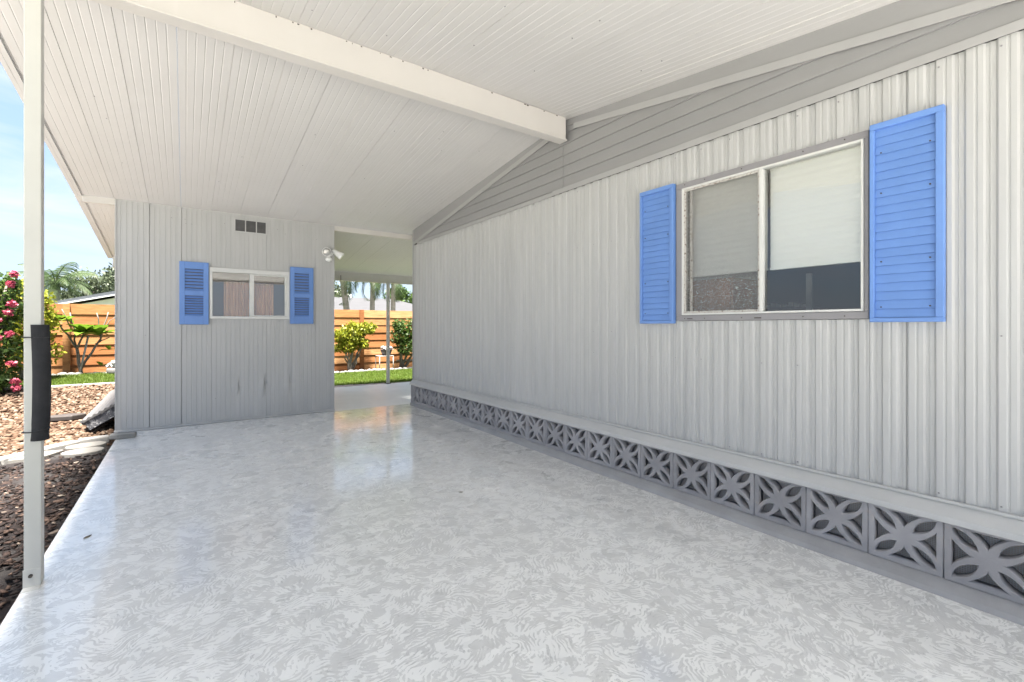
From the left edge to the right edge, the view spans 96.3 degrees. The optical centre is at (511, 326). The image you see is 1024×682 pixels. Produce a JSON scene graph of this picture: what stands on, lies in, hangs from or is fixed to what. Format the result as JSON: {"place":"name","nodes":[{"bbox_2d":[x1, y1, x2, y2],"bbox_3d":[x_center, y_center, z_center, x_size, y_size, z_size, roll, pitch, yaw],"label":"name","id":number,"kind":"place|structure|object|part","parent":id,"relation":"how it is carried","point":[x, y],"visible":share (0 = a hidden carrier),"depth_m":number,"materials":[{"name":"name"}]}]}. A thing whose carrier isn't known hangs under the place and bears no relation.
{"place":"outdoors","nodes":[
{"label":"outdoors","id":0,"kind":"place"},
{"bbox_2d":[0,27,411,301],"label":"sky","id":1,"kind":"structure","parent":0,"point":[69,236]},
{"bbox_2d":[120,382,410,432],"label":"back porch floor","id":2,"kind":"structure","parent":0,"point":[361,397],"depth_m":7.78,"materials":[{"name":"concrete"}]},
{"bbox_2d":[114,199,334,432],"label":"shed","id":3,"kind":"structure","parent":2,"relation":"on","point":[187,352],"depth_m":5.73,"materials":[{"name":"grey metal"}]},
{"bbox_2d":[224,282,248,316],"bbox_3d":[-3.590,-0.265,5.971,0.280,0.630,0.042,0,0,-35],"label":"curtain","id":4,"kind":"object","parent":3,"relation":"hanging from","point":[236,298],"visible":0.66,"depth_m":5.97,"materials":[{"name":"beige fabric"}]},
{"bbox_2d":[209,267,289,318],"bbox_3d":[-3.396,-0.419,5.963,0.904,0.638,0.058,0,0,-35],"label":"window","id":5,"kind":"structure","parent":3,"relation":"in","point":[252,273],"depth_m":5.95,"materials":[{"name":"white metal"}]},
{"bbox_2d":[254,284,272,315],"bbox_3d":[-3.344,-0.260,6.147,0.255,0.620,0.042,0,0,-35],"label":"curtain","id":6,"kind":"object","parent":3,"relation":"hanging from","point":[263,299],"visible":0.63,"depth_m":6.15,"materials":[{"name":"beige fabric"}]},
{"bbox_2d":[322,247,343,261],"bbox_3d":[-2.525,-1.009,6.476,0.310,0.198,0.155,0,0,-35],"label":"security light","id":7,"kind":"object","parent":3,"relation":"attached to","point":[327,252],"visible":1,"depth_m":6.43,"materials":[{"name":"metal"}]},
{"bbox_2d":[0,404,1023,681],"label":"carport floor","id":8,"kind":"structure","parent":0,"point":[368,544],"depth_m":2.14,"materials":[{"name":"grey concrete"}]},
{"bbox_2d":[0,0,898,592],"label":"carport","id":9,"kind":"object","parent":8,"relation":"on","point":[374,132],"visible":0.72,"depth_m":3.31,"materials":[{"name":"white metal"}]},
{"bbox_2d":[21,325,50,441],"bbox_3d":[-2.214,0.260,2.137,0.095,0.537,0.086,0,0,-35],"label":"foam pad","id":10,"kind":"object","parent":9,"relation":"attached to","point":[40,337],"visible":1,"depth_m":2.12,"materials":[{"name":"black rubber"}]},
{"bbox_2d":[410,385,1023,625],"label":"skirting wall","id":11,"kind":"structure","parent":8,"relation":"on","point":[981,571],"depth_m":2.56,"materials":[{"name":"grey concrete"}]},
{"bbox_2d":[410,0,1023,542],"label":"mobile home","id":12,"kind":"object","parent":11,"relation":"on","point":[552,282],"visible":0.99,"depth_m":2.68,"materials":[{"name":"white metal"}]},
{"bbox_2d":[693,277,757,312],"bbox_3d":[1.380,0.241,3.776,0.470,1.173,1.120,0,0,-35],"label":"cabinet","id":13,"kind":"object","parent":12,"relation":"on","point":[733,297],"visible":0.09,"depth_m":3.30,"materials":[{"name":"grey wood"}]},
{"bbox_3d":[1.422,0.235,3.346,0.039,1.130,0.350,0,0,-35],"label":"door","id":14,"kind":"part","parent":13,"relation":"part of","materials":[{"name":"wood"}]},
{"bbox_2d":[693,170,768,277],"bbox_3d":[1.421,-0.663,3.032,0.037,0.633,0.520,0,0,-35],"label":"window blind","id":15,"kind":"object","parent":12,"relation":"attached to","point":[731,210],"depth_m":3.02,"materials":[{"name":"white fabric"}]},
{"bbox_2d":[676,130,869,320],"bbox_3d":[1.502,-0.521,2.799,0.058,0.963,1.124,0,0,-35],"label":"window","id":16,"kind":"structure","parent":12,"relation":"in","point":[862,138],"depth_m":2.77,"materials":[{"name":"white glass"}]},
{"bbox_2d":[767,302,819,310],"bbox_3d":[2.385,0.314,3.934,0.250,1.029,0.360,0,0,-35],"label":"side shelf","id":17,"kind":"object","parent":12,"relation":"on","point":[789,306],"visible":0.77,"depth_m":3.86,"materials":[{"name":"grey"}]},
{"bbox_2d":[806,273,812,309],"bbox_3d":[2.351,0.204,3.620,0.030,1.248,0.040,0,0,-35],"label":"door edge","id":18,"kind":"object","parent":12,"relation":"in","point":[809,291],"depth_m":3.61,"materials":[{"name":"grey"}]},
{"bbox_2d":[770,145,860,269],"bbox_3d":[1.724,-0.662,2.607,0.037,0.636,0.477,0,0,-35],"label":"window blind","id":19,"kind":"object","parent":12,"relation":"attached to","point":[815,210],"depth_m":2.59,"materials":[{"name":"white fabric"}]},
{"bbox_3d":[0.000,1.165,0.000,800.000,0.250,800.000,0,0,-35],"label":"ground","id":20,"kind":"structure","parent":0,"visible":0},
{"bbox_2d":[0,270,23,392],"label":"flowering shrub","id":21,"kind":"object","parent":20,"relation":"on","point":[9,316],"visible":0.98,"depth_m":7.25,"materials":[{"name":"green plant"}]},
{"bbox_2d":[0,441,111,624],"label":"mulch bed","id":22,"kind":"object","parent":20,"relation":"on","point":[6,608],"visible":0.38,"depth_m":3.14,"materials":[{"name":"brown wood"}]},
{"bbox_2d":[8,450,63,463],"bbox_3d":[-4.436,1.226,4.272,0.316,0.068,0.234,0,0,-28],"label":"stepping stone","id":23,"kind":"object","parent":22,"relation":"on","point":[47,454],"visible":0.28,"depth_m":4.26,"materials":[{"name":"grey stone"}]},
{"bbox_2d":[0,431,136,465],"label":"garden edging","id":24,"kind":"object","parent":22,"relation":"on","point":[63,445],"visible":0.58,"depth_m":4.67,"materials":[{"name":"concrete"}]},
{"bbox_2d":[60,447,103,457],"bbox_3d":[-4.130,1.226,4.410,0.309,0.068,0.250,0,0,-35],"label":"stepping stone","id":25,"kind":"object","parent":22,"relation":"on","point":[91,451],"visible":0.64,"depth_m":4.37,"materials":[{"name":"grey stone"}]},
{"bbox_2d":[65,441,106,450],"bbox_3d":[-4.303,1.226,4.632,0.306,0.068,0.244,0,0,-35],"label":"stepping stone","id":26,"kind":"object","parent":22,"relation":"on","point":[90,444],"visible":0.5,"depth_m":4.61,"materials":[{"name":"grey stone"}]},
{"bbox_2d":[0,383,115,456],"bbox_3d":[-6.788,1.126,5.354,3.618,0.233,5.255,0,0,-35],"label":"gravel","id":27,"kind":"structure","parent":20,"relation":"on","point":[10,445],"depth_m":6.05,"materials":[{"name":"beige gravel"}]},
{"bbox_2d":[50,413,86,421],"bbox_3d":[-5.714,1.165,5.894,0.346,0.070,0.205,0,0,-24],"label":"flat stone","id":28,"kind":"object","parent":27,"relation":"on","point":[66,417],"visible":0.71,"depth_m":5.83,"materials":[{"name":"grey stone"}]},
{"bbox_2d":[80,389,114,429],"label":"storm panels","id":29,"kind":"object","parent":27,"relation":"on","point":[102,411],"visible":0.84,"depth_m":5.29,"materials":[{"name":"grey metal"}]},
{"bbox_2d":[17,262,101,300],"bbox_3d":[-15.636,-0.494,15.851,2.308,3.396,2.084,0,0,-35],"label":"palm tree","id":30,"kind":"object","parent":20,"relation":"on","point":[56,284],"visible":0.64,"depth_m":15.77,"materials":[{"name":"green plant"}]},
{"bbox_2d":[5,382,114,389],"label":"lawn curb","id":31,"kind":"structure","parent":20,"relation":"on","point":[83,385],"depth_m":8.00,"materials":[{"name":"concrete"}]},
{"bbox_2d":[48,267,110,299],"bbox_3d":[-18.688,-0.700,19.840,2.715,3.821,2.295,0,0,-35],"label":"tree","id":32,"kind":"object","parent":20,"relation":"on","point":[96,283],"visible":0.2,"depth_m":19.70,"materials":[{"name":"green plant"}]},
{"bbox_2d":[53,291,114,314],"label":"neighbour house","id":33,"kind":"structure","parent":20,"relation":"on","point":[106,298],"depth_m":15.00,"materials":[{"name":"white"}]},
{"bbox_2d":[100,265,114,292],"bbox_3d":[-18.334,-0.845,20.978,1.710,4.115,1.793,0,0,37],"label":"tree","id":34,"kind":"object","parent":20,"relation":"on","point":[105,272],"visible":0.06,"depth_m":20.76,"materials":[{"name":"green plant"}]},
{"bbox_2d":[102,263,114,291],"bbox_3d":[-16.582,-0.936,20.055,1.746,4.285,1.888,0,0,4],"label":"tree","id":35,"kind":"object","parent":20,"relation":"on","point":[111,286],"visible":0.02,"depth_m":19.52,"materials":[{"name":"green plant"}]},
{"bbox_2d":[0,303,411,374],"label":"board fence","id":36,"kind":"object","parent":20,"relation":"on","point":[67,361],"visible":0.14,"depth_m":9.81,"materials":[{"name":"brown wood"}]},
{"bbox_2d":[334,281,352,297],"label":"tree","id":37,"kind":"object","parent":20,"relation":"on","point":[337,291],"visible":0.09,"depth_m":34.60,"materials":[{"name":"green plant"}]},
{"bbox_2d":[334,280,372,309],"bbox_3d":[-5.985,-0.736,15.914,2.496,3.903,2.308,0,0,-35],"label":"palm tree","id":38,"kind":"object","parent":20,"relation":"on","point":[345,295],"visible":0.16,"depth_m":16.01,"materials":[{"name":"green plant"}]},
{"bbox_2d":[352,282,391,309],"bbox_3d":[-5.028,-0.631,16.651,1.971,3.664,1.873,0,0,-35],"label":"palm tree","id":39,"kind":"object","parent":20,"relation":"on","point":[373,296],"visible":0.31,"depth_m":16.57,"materials":[{"name":"green plant"}]},
{"bbox_2d":[334,381,410,387],"bbox_3d":[-2.035,1.225,10.386,5.529,0.051,0.420,0,0,-35],"label":"paver border","id":40,"kind":"object","parent":20,"relation":"on","point":[361,384],"visible":0.12,"depth_m":9.38,"materials":[{"name":"grey concrete"}]},
{"bbox_2d":[334,296,411,310],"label":"neighbour house","id":41,"kind":"structure","parent":20,"relation":"on","point":[360,304],"depth_m":22.54,"materials":[{"name":"grey"}]},
{"bbox_2d":[376,283,405,310],"bbox_3d":[-4.393,-0.715,17.378,2.026,3.832,2.118,0,0,-35],"label":"palm tree","id":42,"kind":"object","parent":20,"relation":"on","point":[394,291],"visible":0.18,"depth_m":17.12,"materials":[{"name":"green plant"}]},
{"bbox_2d":[381,287,411,303],"bbox_3d":[-6.944,-0.788,29.329,2.934,3.988,2.206,0,0,0],"label":"tree","id":43,"kind":"object","parent":20,"relation":"on","point":[407,296],"visible":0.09,"depth_m":29.28,"materials":[{"name":"green plant"}]},
{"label":"lawn","id":44,"kind":"structure","parent":0,"visible":0},
{"bbox_2d":[0,275,66,378],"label":"shrub","id":45,"kind":"object","parent":44,"relation":"on","point":[50,320],"visible":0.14,"depth_m":8.31,"materials":[{"name":"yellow plant"}]},
{"bbox_2d":[5,371,114,387],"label":"lawn grass","id":46,"kind":"structure","parent":44,"relation":"on","point":[82,378],"depth_m":8.48,"materials":[{"name":"green plant"}]},
{"bbox_2d":[105,360,114,373],"bbox_3d":[-8.030,0.821,9.258,0.263,0.321,0.254,0,0,16],"label":"garden ornament","id":47,"kind":"object","parent":44,"relation":"on","point":[112,365],"visible":0.47,"depth_m":9.17,"materials":[{"name":"white stone"}]},
{"bbox_2d":[334,368,411,385],"bbox_3d":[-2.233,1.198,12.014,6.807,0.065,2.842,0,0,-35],"label":"lawn grass","id":48,"kind":"structure","parent":44,"relation":"on","point":[364,377],"depth_m":10.92,"materials":[{"name":"green plant"}]},
{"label":"garden bed","id":49,"kind":"structure","parent":0,"visible":0},
{"bbox_2d":[50,309,114,372],"bbox_3d":[-8.643,0.326,9.177,1.248,1.358,0.788,0,0,-35],"label":"frangipani","id":50,"kind":"object","parent":49,"relation":"on","point":[87,329],"visible":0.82,"depth_m":9.21,"materials":[{"name":"green plant"}]},
{"bbox_2d":[79,335,88,371],"bbox_3d":[-8.598,0.615,9.192,0.034,0.876,0.182,0,0,35],"label":"plant stake","id":51,"kind":"object","parent":49,"relation":"on","point":[83,356],"visible":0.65,"depth_m":9.19,"materials":[{"name":"wood"}]},
{"bbox_2d":[334,319,377,370],"bbox_3d":[-4.255,0.518,12.459,1.278,1.449,0.638,0,0,-35],"label":"shrub","id":52,"kind":"object","parent":49,"relation":"on","point":[350,338],"visible":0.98,"depth_m":12.31,"materials":[{"name":"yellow plant"}]},
{"bbox_2d":[375,355,393,368],"bbox_3d":[-3.572,1.019,12.840,0.420,0.422,0.340,0,0,-35],"label":"plant table","id":53,"kind":"object","parent":49,"relation":"on","point":[379,356],"visible":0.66,"depth_m":12.81,"materials":[{"name":"white metal"}]},
{"bbox_2d":[380,346,393,355],"bbox_3d":[-3.523,0.672,12.838,0.342,0.271,0.335,0,0,-35],"label":"flower pot","id":54,"kind":"object","parent":53,"relation":"on","point":[383,350],"visible":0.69,"depth_m":12.73,"materials":[{"name":"white ceramic"}]},
{"bbox_2d":[390,318,411,367],"bbox_3d":[-2.895,0.477,13.305,1.360,1.543,0.724,0,0,-35],"label":"shrub","id":55,"kind":"object","parent":49,"relation":"on","point":[402,335],"visible":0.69,"depth_m":13.07,"materials":[{"name":"green plant"}]}
]}

